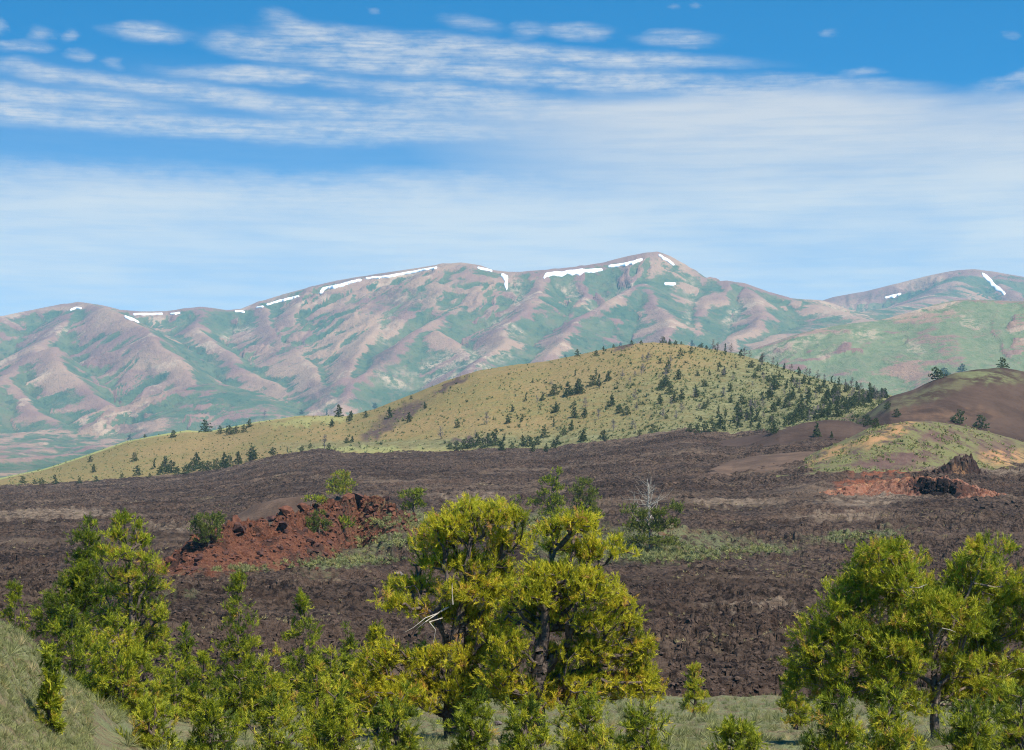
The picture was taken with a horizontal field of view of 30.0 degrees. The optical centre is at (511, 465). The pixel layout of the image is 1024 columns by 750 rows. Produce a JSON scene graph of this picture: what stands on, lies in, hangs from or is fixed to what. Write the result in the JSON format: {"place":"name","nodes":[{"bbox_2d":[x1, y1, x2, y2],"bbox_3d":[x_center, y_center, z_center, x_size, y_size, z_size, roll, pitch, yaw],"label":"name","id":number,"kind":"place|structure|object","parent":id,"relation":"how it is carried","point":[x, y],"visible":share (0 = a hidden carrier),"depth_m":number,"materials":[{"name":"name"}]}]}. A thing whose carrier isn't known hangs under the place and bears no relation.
{"place":"outdoors","nodes":[
{"label":"outdoors","id":0,"kind":"place"},
{"bbox_2d":[0,620,98,749],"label":"bunch grass","id":1,"kind":"structure","parent":0,"point":[52,745],"depth_m":29.73,"materials":[{"name":"green plant"}]},
{"bbox_2d":[237,496,320,525],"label":"cinder bank","id":2,"kind":"structure","parent":0,"point":[264,510],"depth_m":350.60,"materials":[{"name":"gravel"}]},
{"bbox_2d":[0,342,891,485],"bbox_3d":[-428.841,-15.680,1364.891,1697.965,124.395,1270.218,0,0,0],"label":"grassy hill","id":3,"kind":"structure","parent":0,"point":[467,383],"depth_m":1052.87,"materials":[{"name":"green plant"}]},
{"bbox_2d":[164,460,176,472],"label":"bushy pine","id":4,"kind":"object","parent":3,"relation":"on","point":[168,468],"visible":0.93,"depth_m":1083.56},
{"bbox_2d":[184,458,198,470],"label":"bushy pine","id":5,"kind":"object","parent":3,"relation":"on","point":[191,464],"visible":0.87,"depth_m":1069.32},
{"bbox_2d":[198,419,212,431],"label":"bushy pine","id":6,"kind":"object","parent":3,"relation":"on","point":[206,426],"visible":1,"depth_m":1344.44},
{"bbox_2d":[210,458,222,469],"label":"bushy pine","id":7,"kind":"object","parent":3,"relation":"on","point":[216,466],"visible":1,"depth_m":1001.37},
{"bbox_2d":[219,452,228,468],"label":"conifer tree","id":8,"kind":"object","parent":3,"relation":"on","point":[224,462],"visible":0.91,"depth_m":1014.36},
{"bbox_2d":[233,451,241,464],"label":"conifer tree","id":9,"kind":"object","parent":3,"relation":"on","point":[238,455],"visible":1,"depth_m":1043.29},
{"bbox_2d":[333,404,343,416],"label":"conifer tree","id":10,"kind":"object","parent":3,"relation":"on","point":[339,410],"visible":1,"depth_m":1255.47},
{"bbox_2d":[8,342,887,485],"bbox_3d":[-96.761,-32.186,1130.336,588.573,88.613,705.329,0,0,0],"label":"hill scrub","id":11,"kind":"object","parent":3,"relation":"on","point":[711,415],"visible":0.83,"depth_m":998.87,"materials":[{"name":"green plant"}]},
{"bbox_2d":[463,437,476,447],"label":"bushy pine","id":12,"kind":"object","parent":3,"relation":"on","point":[471,440],"visible":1,"depth_m":912.10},
{"bbox_2d":[488,429,500,445],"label":"conifer tree","id":13,"kind":"object","parent":3,"relation":"on","point":[495,438],"visible":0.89,"depth_m":909.18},
{"bbox_2d":[523,435,536,445],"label":"bushy pine","id":14,"kind":"object","parent":3,"relation":"on","point":[530,439],"visible":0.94,"depth_m":896.33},
{"bbox_2d":[546,384,559,395],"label":"bushy pine","id":15,"kind":"object","parent":3,"relation":"on","point":[554,386],"visible":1,"depth_m":1030.00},
{"bbox_2d":[562,382,573,395],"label":"conifer tree","id":16,"kind":"object","parent":3,"relation":"on","point":[568,390],"visible":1,"depth_m":1018.56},
{"bbox_2d":[586,375,597,385],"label":"bushy pine","id":17,"kind":"object","parent":3,"relation":"on","point":[594,380],"visible":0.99,"depth_m":1030.79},
{"bbox_2d":[347,342,883,451],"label":"hill brush","id":18,"kind":"object","parent":3,"relation":"on","point":[744,402],"visible":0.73,"depth_m":958.22,"materials":[{"name":"plant"}]},
{"bbox_2d":[716,414,724,428],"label":"conifer tree","id":19,"kind":"object","parent":3,"relation":"on","point":[720,422],"visible":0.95,"depth_m":856.48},
{"bbox_2d":[732,402,744,418],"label":"conifer tree","id":20,"kind":"object","parent":3,"relation":"on","point":[737,408],"visible":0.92,"depth_m":880.00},
{"bbox_2d":[782,413,793,424],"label":"bushy pine","id":21,"kind":"object","parent":3,"relation":"on","point":[788,421],"visible":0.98,"depth_m":821.86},
{"bbox_2d":[789,410,802,422],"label":"bushy pine","id":22,"kind":"object","parent":3,"relation":"on","point":[795,414],"visible":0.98,"depth_m":822.01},
{"bbox_2d":[832,401,843,416],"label":"conifer tree","id":23,"kind":"object","parent":3,"relation":"on","point":[837,410],"visible":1,"depth_m":838.59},
{"bbox_2d":[0,426,1023,698],"bbox_3d":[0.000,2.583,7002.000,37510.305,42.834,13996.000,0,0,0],"label":"ground","id":24,"kind":"structure","parent":0,"point":[618,470],"depth_m":332.63,"materials":[{"name":"stone"}]},
{"bbox_2d":[161,493,430,575],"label":"red cinder outcrop","id":25,"kind":"object","parent":24,"relation":"on","point":[241,550],"visible":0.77,"depth_m":266.04,"materials":[{"name":"stone"}]},
{"bbox_2d":[164,556,175,564],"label":"lava boulder","id":26,"kind":"object","parent":25,"relation":"on","point":[169,559],"visible":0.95,"depth_m":253.00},
{"bbox_2d":[187,510,226,545],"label":"juniper bush","id":27,"kind":"object","parent":25,"relation":"on","point":[202,527],"visible":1,"depth_m":252.10,"materials":[{"name":"green plant"}]},
{"bbox_2d":[234,522,245,533],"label":"lava boulder","id":28,"kind":"object","parent":25,"relation":"on","point":[238,527],"visible":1,"depth_m":262.24,"materials":[{"name":"stone"}]},
{"bbox_2d":[278,505,292,515],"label":"lava boulder","id":29,"kind":"object","parent":25,"relation":"on","point":[285,510],"visible":0.98,"depth_m":272.22,"materials":[{"name":"stone"}]},
{"bbox_2d":[165,496,412,573],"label":"dark rubble","id":30,"kind":"object","parent":25,"relation":"on","point":[201,545],"visible":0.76,"depth_m":262.42,"materials":[{"name":"stone"}]},
{"bbox_2d":[174,494,424,570],"bbox_3d":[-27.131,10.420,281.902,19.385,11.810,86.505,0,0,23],"label":"red rubble","id":31,"kind":"object","parent":25,"relation":"on","point":[287,542],"visible":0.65,"depth_m":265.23,"materials":[{"name":"stone"}]},
{"bbox_2d":[296,503,307,509],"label":"lava boulder","id":32,"kind":"object","parent":25,"relation":"on","point":[301,506],"visible":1,"depth_m":278.46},
{"bbox_2d":[301,493,328,506],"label":"juniper bush","id":33,"kind":"object","parent":25,"relation":"on","point":[317,499],"visible":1,"depth_m":280.68,"materials":[{"name":"green plant"}]},
{"bbox_2d":[305,508,333,533],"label":"juniper bush","id":34,"kind":"object","parent":25,"relation":"on","point":[315,521],"visible":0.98,"depth_m":275.61,"materials":[{"name":"green plant"}]},
{"bbox_2d":[338,514,355,532],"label":"juniper bush","id":35,"kind":"object","parent":25,"relation":"on","point":[347,521],"visible":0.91,"depth_m":288.13,"materials":[{"name":"green plant"}]},
{"bbox_2d":[352,493,363,501],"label":"lava boulder","id":36,"kind":"object","parent":25,"relation":"on","point":[358,497],"visible":0.71,"depth_m":311.93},
{"bbox_2d":[396,485,427,512],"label":"pine tree","id":37,"kind":"object","parent":25,"relation":"on","point":[416,493],"visible":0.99,"depth_m":314.64,"materials":[{"name":"green plant"}]},
{"bbox_2d":[324,469,357,497],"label":"pine tree","id":38,"kind":"object","parent":24,"relation":"on","point":[344,481],"visible":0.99,"depth_m":462.14,"materials":[{"name":"green plant"}]},
{"bbox_2d":[525,465,567,518],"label":"pine tree","id":39,"kind":"object","parent":24,"relation":"on","point":[552,481],"visible":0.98,"depth_m":332.04,"materials":[{"name":"green plant"}]},
{"bbox_2d":[211,508,896,571],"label":"sagebrush","id":40,"kind":"object","parent":24,"relation":"on","point":[656,551],"visible":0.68,"depth_m":270.71,"materials":[{"name":"green plant"}]},
{"bbox_2d":[567,476,604,516],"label":"pine tree","id":41,"kind":"object","parent":24,"relation":"on","point":[591,492],"visible":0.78,"depth_m":316.31,"materials":[{"name":"green plant"}]},
{"bbox_2d":[622,479,671,547],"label":"dead snag","id":42,"kind":"object","parent":24,"relation":"on","point":[648,496],"visible":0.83,"depth_m":269.78,"materials":[{"name":"grey wood"}]},
{"bbox_2d":[618,499,684,548],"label":"juniper bush","id":43,"kind":"object","parent":24,"relation":"on","point":[661,524],"visible":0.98,"depth_m":266.16,"materials":[{"name":"green plant"}]},
{"bbox_2d":[718,420,866,446],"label":"cinder mound","id":44,"kind":"object","parent":24,"relation":"on","point":[841,430],"visible":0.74,"depth_m":682.44,"materials":[{"name":"gravel"}]},
{"bbox_2d":[812,422,821,436],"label":"conifer tree","id":45,"kind":"object","parent":44,"relation":"on","point":[815,432],"visible":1,"depth_m":667.55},
{"bbox_2d":[776,421,1023,476],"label":"grassy knoll","id":46,"kind":"structure","parent":24,"relation":"on","point":[901,456],"depth_m":527.29,"materials":[{"name":"plant"}]},
{"bbox_2d":[798,422,1016,471],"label":"knoll grass","id":47,"kind":"structure","parent":46,"relation":"on","point":[902,444],"depth_m":523.11,"materials":[{"name":"green plant"}]},
{"bbox_2d":[819,475,1006,498],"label":"red cinder bench","id":48,"kind":"object","parent":24,"relation":"on","point":[901,486],"visible":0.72,"depth_m":401.27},
{"bbox_2d":[906,453,986,474],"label":"lava crag","id":49,"kind":"structure","parent":24,"relation":"on","point":[972,467],"depth_m":477.47,"materials":[{"name":"stone"}]},
{"bbox_2d":[0,252,1023,477],"bbox_3d":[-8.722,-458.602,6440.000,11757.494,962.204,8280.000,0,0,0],"label":"mountain range","id":50,"kind":"structure","parent":0,"point":[87,378],"depth_m":6585.79,"materials":[{"name":"plant"}]},
{"bbox_2d":[133,313,162,314],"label":"snow patch","id":51,"kind":"object","parent":50,"relation":"on","point":[147,313],"visible":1,"depth_m":7638.87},
{"bbox_2d":[266,295,298,305],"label":"snow patch","id":52,"kind":"object","parent":50,"relation":"on","point":[282,300],"visible":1,"depth_m":7782.50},
{"bbox_2d":[319,279,361,294],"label":"snow patch","id":53,"kind":"object","parent":50,"relation":"on","point":[337,285],"visible":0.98,"depth_m":7489.66,"materials":[{"name":"snow"}]},
{"bbox_2d":[365,266,436,278],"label":"snow patch","id":54,"kind":"object","parent":50,"relation":"on","point":[395,275],"visible":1,"depth_m":7393.97,"materials":[{"name":"snow"}]},
{"bbox_2d":[501,273,507,289],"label":"snow patch","id":55,"kind":"object","parent":50,"relation":"on","point":[504,277],"visible":1,"depth_m":7020.38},
{"bbox_2d":[543,268,602,278],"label":"snow patch","id":56,"kind":"object","parent":50,"relation":"on","point":[580,271],"visible":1,"depth_m":7139.62,"materials":[{"name":"snow"}]},
{"bbox_2d":[608,258,642,267],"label":"snow patch","id":57,"kind":"object","parent":50,"relation":"on","point":[626,263],"visible":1,"depth_m":7184.23,"materials":[{"name":"snow"}]},
{"bbox_2d":[982,273,1005,294],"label":"snow patch","id":58,"kind":"object","parent":50,"relation":"on","point":[991,282],"visible":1,"depth_m":8704.77,"materials":[{"name":"snow"}]},
{"bbox_2d":[0,625,1023,749],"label":"hillside","id":59,"kind":"structure","parent":0,"point":[105,735],"depth_m":43.22,"materials":[{"name":"plant"}]},
{"bbox_2d":[0,578,37,638],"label":"young pine","id":60,"kind":"object","parent":59,"relation":"on","point":[16,594],"visible":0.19,"depth_m":57.95,"materials":[{"name":"green plant"}]},
{"bbox_2d":[32,640,67,734],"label":"young pine","id":61,"kind":"object","parent":59,"relation":"on","point":[49,700],"visible":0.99,"depth_m":28.94,"materials":[{"name":"green plant"}]},
{"bbox_2d":[26,512,118,674],"bbox_3d":[-13.115,4.454,56.997,3.026,6.252,2.703,0,0,0],"label":"limber pine","id":62,"kind":"object","parent":59,"relation":"on","point":[80,577],"visible":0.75,"depth_m":56.63,"materials":[{"name":"green plant"}]},
{"bbox_2d":[38,598,106,698],"bbox_3d":[-11.361,5.163,50.056,2.238,3.514,1.923,0,0,0],"label":"young pine","id":63,"kind":"object","parent":59,"relation":"on","point":[68,613],"visible":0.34,"depth_m":49.86,"materials":[{"name":"green plant"}]},
{"bbox_2d":[81,647,137,716],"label":"young pine","id":64,"kind":"object","parent":59,"relation":"on","point":[92,679],"visible":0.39,"depth_m":43.93,"materials":[{"name":"green plant"}]},
{"bbox_2d":[79,604,156,712],"bbox_3d":[-9.162,4.504,43.965,1.851,2.713,1.992,0,0,0],"label":"young pine","id":65,"kind":"object","parent":59,"relation":"on","point":[130,651],"visible":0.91,"depth_m":43.83,"materials":[{"name":"green plant"}]},
{"bbox_2d":[62,507,175,675],"bbox_3d":[-11.079,4.238,54.064,3.325,6.191,2.744,0,0,0],"label":"limber pine","id":66,"kind":"object","parent":59,"relation":"on","point":[133,605],"visible":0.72,"depth_m":54.03,"materials":[{"name":"green plant"}]},
{"bbox_2d":[119,660,171,718],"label":"young pine","id":67,"kind":"object","parent":59,"relation":"on","point":[157,685],"visible":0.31,"depth_m":44.97,"materials":[{"name":"green plant"}]},
{"bbox_2d":[115,686,183,749],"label":"young pine","id":68,"kind":"object","parent":59,"relation":"on","point":[149,731],"visible":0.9,"depth_m":32.89,"materials":[{"name":"green plant"}]},
{"bbox_2d":[149,643,199,720],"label":"young pine","id":69,"kind":"object","parent":59,"relation":"on","point":[176,696],"visible":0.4,"depth_m":48.84,"materials":[{"name":"green plant"}]},
{"bbox_2d":[163,620,202,721],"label":"young pine","id":70,"kind":"object","parent":59,"relation":"on","point":[187,644],"visible":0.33,"depth_m":49.91,"materials":[{"name":"green plant"}]},
{"bbox_2d":[179,649,221,723],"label":"young pine","id":71,"kind":"object","parent":59,"relation":"on","point":[194,673],"visible":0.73,"depth_m":46.94,"materials":[{"name":"green plant"}]},
{"bbox_2d":[179,690,246,749],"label":"young pine","id":72,"kind":"object","parent":59,"relation":"on","point":[211,713],"visible":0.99,"depth_m":30.91,"materials":[{"name":"green plant"}]},
{"bbox_2d":[208,569,263,704],"bbox_3d":[-8.589,5.577,59.966,2.122,4.780,1.727,0,0,0],"label":"young pine","id":73,"kind":"object","parent":59,"relation":"on","point":[242,645],"visible":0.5,"depth_m":59.92,"materials":[{"name":"green plant"}]},
{"bbox_2d":[218,657,269,723],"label":"young pine","id":74,"kind":"object","parent":59,"relation":"on","point":[237,694],"visible":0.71,"depth_m":47.82,"materials":[{"name":"green plant"}]},
{"bbox_2d":[237,648,287,728],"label":"young pine","id":75,"kind":"object","parent":59,"relation":"on","point":[269,681],"visible":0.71,"depth_m":46.88,"materials":[{"name":"green plant"}]},
{"bbox_2d":[213,688,322,749],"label":"young pine","id":76,"kind":"object","parent":59,"relation":"on","point":[264,719],"visible":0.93,"depth_m":33.93,"materials":[{"name":"green plant"}]},
{"bbox_2d":[261,642,303,707],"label":"young pine","id":77,"kind":"object","parent":59,"relation":"on","point":[287,679],"visible":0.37,"depth_m":50.02,"materials":[{"name":"green plant"}]},
{"bbox_2d":[280,587,336,709],"bbox_3d":[-6.100,5.388,56.003,2.304,3.790,2.328,0,0,0],"label":"young pine","id":78,"kind":"object","parent":59,"relation":"on","point":[297,669],"visible":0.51,"depth_m":55.91,"materials":[{"name":"green plant"}]},
{"bbox_2d":[283,654,339,732],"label":"young pine","id":79,"kind":"object","parent":59,"relation":"on","point":[316,712],"visible":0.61,"depth_m":45.90,"materials":[{"name":"green plant"}]},
{"bbox_2d":[305,643,355,733],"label":"young pine","id":80,"kind":"object","parent":59,"relation":"on","point":[333,668],"visible":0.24,"depth_m":46.94,"materials":[{"name":"green plant"}]},
{"bbox_2d":[300,676,370,749],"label":"young pine","id":81,"kind":"object","parent":59,"relation":"on","point":[332,740],"visible":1,"depth_m":32.89,"materials":[{"name":"green plant"}]},
{"bbox_2d":[337,621,359,684],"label":"young pine","id":82,"kind":"object","parent":59,"relation":"on","point":[348,645],"visible":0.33,"depth_m":57.90,"materials":[{"name":"green plant"}]},
{"bbox_2d":[333,659,368,729],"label":"young pine","id":83,"kind":"object","parent":59,"relation":"on","point":[356,714],"visible":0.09,"depth_m":47.86,"materials":[{"name":"green plant"}]},
{"bbox_2d":[347,618,402,734],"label":"young pine","id":84,"kind":"object","parent":59,"relation":"on","point":[374,634],"visible":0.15,"depth_m":45.90,"materials":[{"name":"green plant"}]},
{"bbox_2d":[359,680,427,749],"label":"young pine","id":85,"kind":"object","parent":59,"relation":"on","point":[406,739],"visible":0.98,"depth_m":31.83,"materials":[{"name":"green plant"}]},
{"bbox_2d":[333,491,537,739],"bbox_3d":[-1.695,3.363,42.840,4.657,5.637,3.193,0,0,0],"label":"limber pine","id":86,"kind":"object","parent":59,"relation":"on","point":[454,684],"visible":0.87,"depth_m":42.72,"materials":[{"name":"green plant"}]},
{"bbox_2d":[435,685,499,749],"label":"young pine","id":87,"kind":"object","parent":59,"relation":"on","point":[476,734],"visible":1,"depth_m":32.87,"materials":[{"name":"green plant"}]},
{"bbox_2d":[0,625,1023,749],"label":"hillside sage","id":88,"kind":"object","parent":59,"relation":"on","point":[686,731],"visible":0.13,"depth_m":44.09,"materials":[{"name":"green plant"}]},
{"bbox_2d":[0,623,1023,749],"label":"hillside straw","id":89,"kind":"object","parent":59,"relation":"on","point":[492,739],"visible":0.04,"depth_m":39.83,"materials":[{"name":"plant"}]},
{"bbox_2d":[490,690,562,749],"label":"young pine","id":90,"kind":"object","parent":59,"relation":"on","point":[523,733],"visible":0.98,"depth_m":30.93,"materials":[{"name":"green plant"}]},
{"bbox_2d":[469,502,668,731],"bbox_3d":[1.238,3.355,41.114,4.376,5.254,3.093,0,0,0],"label":"limber pine","id":91,"kind":"object","parent":59,"relation":"on","point":[562,684],"visible":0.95,"depth_m":40.66,"materials":[{"name":"green plant"}]},
{"bbox_2d":[540,683,624,749],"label":"young pine","id":92,"kind":"object","parent":59,"relation":"on","point":[587,717],"visible":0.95,"depth_m":32.89,"materials":[{"name":"green plant"}]},
{"bbox_2d":[604,696,679,749],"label":"young pine","id":93,"kind":"object","parent":59,"relation":"on","point":[633,732],"visible":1,"depth_m":31.96,"materials":[{"name":"green plant"}]},
{"bbox_2d":[678,661,712,716],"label":"young pine","id":94,"kind":"object","parent":59,"relation":"on","point":[696,693],"visible":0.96,"depth_m":59.90,"materials":[{"name":"green plant"}]},
{"bbox_2d":[702,712,774,749],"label":"young pine","id":95,"kind":"object","parent":59,"relation":"on","point":[727,731],"visible":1,"depth_m":30.87,"materials":[{"name":"green plant"}]},
{"bbox_2d":[775,669,817,729],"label":"young pine","id":96,"kind":"object","parent":59,"relation":"on","point":[798,717],"visible":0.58,"depth_m":45.90,"materials":[{"name":"green plant"}]},
{"bbox_2d":[799,682,870,749],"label":"young pine","id":97,"kind":"object","parent":59,"relation":"on","point":[846,734],"visible":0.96,"depth_m":31.92,"materials":[{"name":"green plant"}]},
{"bbox_2d":[851,680,930,749],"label":"young pine","id":98,"kind":"object","parent":59,"relation":"on","point":[886,738],"visible":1,"depth_m":30.89,"materials":[{"name":"green plant"}]},
{"bbox_2d":[777,528,1023,742],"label":"limber pine","id":99,"kind":"object","parent":59,"relation":"on","point":[895,656],"visible":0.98,"depth_m":37.62,"materials":[{"name":"green plant"}]},
{"bbox_2d":[933,693,1003,749],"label":"young pine","id":100,"kind":"object","parent":59,"relation":"on","point":[973,739],"visible":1,"depth_m":30.87,"materials":[{"name":"green plant"}]},
{"bbox_2d":[984,677,1023,749],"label":"young pine","id":101,"kind":"object","parent":59,"relation":"on","point":[1014,737],"visible":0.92,"depth_m":31.95,"materials":[{"name":"green plant"}]},
{"bbox_2d":[0,0,1023,315],"label":"sky","id":102,"kind":"structure","parent":0,"point":[156,155],"materials":[{"name":"blue"}]},
{"bbox_2d":[666,451,815,483],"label":"cinder slope","id":103,"kind":"structure","parent":0,"point":[753,463],"depth_m":544.33,"materials":[{"name":"gravel"}]},
{"bbox_2d":[731,300,1023,395],"bbox_3d":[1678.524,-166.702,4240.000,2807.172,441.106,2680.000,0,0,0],"label":"green foothill","id":104,"kind":"structure","parent":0,"point":[901,353],"depth_m":3918.51,"materials":[{"name":"plant"}]},
{"bbox_2d":[855,367,1023,438],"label":"cinder cone","id":105,"kind":"object","parent":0,"point":[994,397],"visible":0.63,"depth_m":776.50,"materials":[{"name":"soil"}]},
{"bbox_2d":[859,414,873,425],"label":"bushy pine","id":106,"kind":"object","parent":105,"relation":"on","point":[867,421],"visible":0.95,"depth_m":759.79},
{"bbox_2d":[928,366,947,379],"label":"bushy pine","id":107,"kind":"object","parent":105,"relation":"on","point":[937,373],"visible":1,"depth_m":822.43,"materials":[{"name":"plant"}]},
{"bbox_2d":[950,409,966,423],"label":"bushy pine","id":108,"kind":"object","parent":105,"relation":"on","point":[959,419],"visible":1,"depth_m":737.48,"materials":[{"name":"plant"}]},
{"bbox_2d":[973,415,989,427],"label":"bushy pine","id":109,"kind":"object","parent":105,"relation":"on","point":[981,424],"visible":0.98,"depth_m":737.89,"materials":[{"name":"plant"}]},
{"bbox_2d":[996,357,1009,367],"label":"bushy pine","id":110,"kind":"object","parent":105,"relation":"on","point":[1002,362],"visible":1,"depth_m":851.52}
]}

